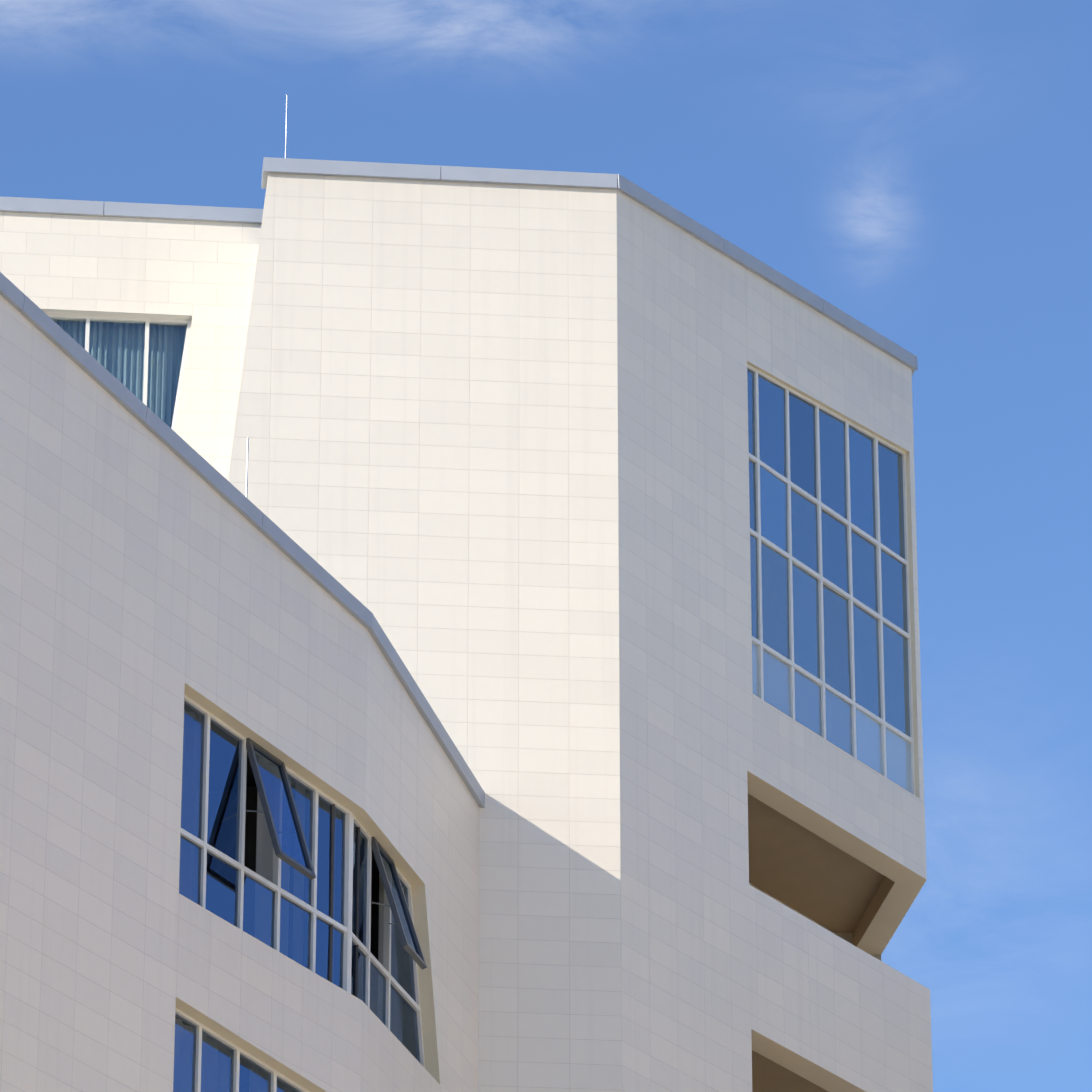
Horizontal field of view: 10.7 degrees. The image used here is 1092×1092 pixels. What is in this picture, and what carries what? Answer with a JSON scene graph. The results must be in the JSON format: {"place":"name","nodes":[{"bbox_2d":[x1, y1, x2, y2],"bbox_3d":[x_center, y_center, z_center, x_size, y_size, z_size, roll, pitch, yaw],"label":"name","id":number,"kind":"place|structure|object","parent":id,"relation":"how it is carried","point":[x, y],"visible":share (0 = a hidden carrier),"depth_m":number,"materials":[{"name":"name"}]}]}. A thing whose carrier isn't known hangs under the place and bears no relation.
{"place":"outdoors","nodes":[
{"label":"outdoors","id":0,"kind":"place"},
{"bbox_2d":[52,319,186,427],"bbox_3d":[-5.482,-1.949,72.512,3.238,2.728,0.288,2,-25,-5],"label":"curtain wall","id":1,"kind":"structure","parent":0,"point":[74,330],"depth_m":72.66,"materials":[{"name":"blue glass"}]},
{"bbox_2d":[53,318,186,424],"bbox_3d":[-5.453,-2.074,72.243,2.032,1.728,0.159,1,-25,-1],"label":"curtain","id":2,"kind":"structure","parent":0,"point":[137,358],"depth_m":72.42,"materials":[{"name":"blue fabric"}]},
{"bbox_2d":[0,212,260,479],"bbox_3d":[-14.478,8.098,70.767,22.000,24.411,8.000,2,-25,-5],"label":"wall","id":3,"kind":"structure","parent":0,"point":[202,273],"depth_m":72.68,"materials":[{"name":"tile"}]},
{"bbox_2d":[41,309,191,319],"bbox_3d":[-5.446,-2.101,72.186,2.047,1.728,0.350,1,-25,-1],"label":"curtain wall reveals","id":4,"kind":"object","parent":3,"relation":"attached to","point":[118,314],"depth_m":72.53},
{"bbox_2d":[46,313,190,430],"bbox_3d":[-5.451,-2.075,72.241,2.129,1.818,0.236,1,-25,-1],"label":"window frame","id":5,"kind":"object","parent":3,"relation":"in","point":[145,321],"visible":0.1,"depth_m":72.52,"materials":[{"name":"white metal"}]},
{"bbox_2d":[0,196,262,223],"bbox_3d":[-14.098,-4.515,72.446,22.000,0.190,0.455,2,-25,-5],"label":"wall coping","id":6,"kind":"object","parent":3,"relation":"on","point":[132,210],"depth_m":73.04,"materials":[{"name":"metal"}]},
{"bbox_2d":[0,295,479,1091],"bbox_3d":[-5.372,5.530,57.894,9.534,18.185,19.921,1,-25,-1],"label":"wing walls","id":7,"kind":"structure","parent":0,"point":[146,575],"depth_m":59.80,"materials":[{"name":"white tile"}]},
{"bbox_2d":[0,272,484,807],"bbox_3d":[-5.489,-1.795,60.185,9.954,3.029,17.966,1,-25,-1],"label":"wing coping","id":8,"kind":"object","parent":7,"relation":"on","point":[158,428],"visible":0.4,"depth_m":62.38,"materials":[{"name":"grey metal"}]},
{"bbox_2d":[175,695,426,1091],"bbox_3d":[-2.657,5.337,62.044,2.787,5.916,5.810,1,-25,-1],"label":"window frames","id":9,"kind":"structure","parent":7,"relation":"in","point":[279,854],"depth_m":62.09,"materials":[{"name":"white metal"}]},
{"bbox_2d":[173,701,419,1091],"bbox_3d":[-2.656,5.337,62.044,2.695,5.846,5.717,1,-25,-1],"label":"wing glass","id":10,"kind":"object","parent":9,"relation":"in","point":[217,1056],"visible":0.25,"depth_m":61.51,"materials":[{"name":"blue glass"}]},
{"bbox_2d":[173,683,439,1091],"bbox_3d":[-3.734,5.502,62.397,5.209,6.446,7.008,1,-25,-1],"label":"wing reveals","id":11,"kind":"object","parent":7,"relation":"attached to","point":[402,865],"visible":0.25,"depth_m":63.37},
{"bbox_2d":[256,790,383,965],"bbox_3d":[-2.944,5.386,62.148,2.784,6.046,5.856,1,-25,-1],"label":"wing curtains","id":12,"kind":"object","parent":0,"point":[264,856],"depth_m":62.38,"materials":[{"name":"fabric"}]},
{"bbox_2d":[0,0,1091,1091],"label":"sky","id":13,"kind":"structure","parent":0,"point":[922,169],"materials":[{"name":"blue"}]},
{"bbox_2d":[228,173,932,1091],"bbox_3d":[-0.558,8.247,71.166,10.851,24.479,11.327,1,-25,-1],"label":"tower walls","id":14,"kind":"structure","parent":0,"point":[498,469],"depth_m":69.85,"materials":[{"name":"white tile"}]},
{"bbox_2d":[261,95,917,374],"bbox_3d":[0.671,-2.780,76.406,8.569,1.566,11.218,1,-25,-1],"label":"tower coping","id":15,"kind":"object","parent":14,"relation":"on","point":[697,230],"visible":0.4,"depth_m":71.37,"materials":[{"name":"grey metal"}]},
{"bbox_2d":[747,364,914,794],"bbox_3d":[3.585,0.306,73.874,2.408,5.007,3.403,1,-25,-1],"label":"tower window frames","id":16,"kind":"structure","parent":14,"relation":"in","point":[822,580],"depth_m":73.89,"materials":[{"name":"white metal"}]},
{"bbox_2d":[747,368,911,792],"bbox_3d":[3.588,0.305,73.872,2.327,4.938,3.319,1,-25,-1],"label":"window glass","id":17,"kind":"object","parent":16,"relation":"in","point":[774,563],"visible":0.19,"depth_m":73.89,"materials":[{"name":"blue glass"}]},
{"bbox_2d":[747,361,925,1091],"bbox_3d":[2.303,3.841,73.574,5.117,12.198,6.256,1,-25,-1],"label":"tower reveals","id":18,"kind":"object","parent":14,"relation":"attached to","point":[820,870],"visible":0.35,"depth_m":74.13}
]}

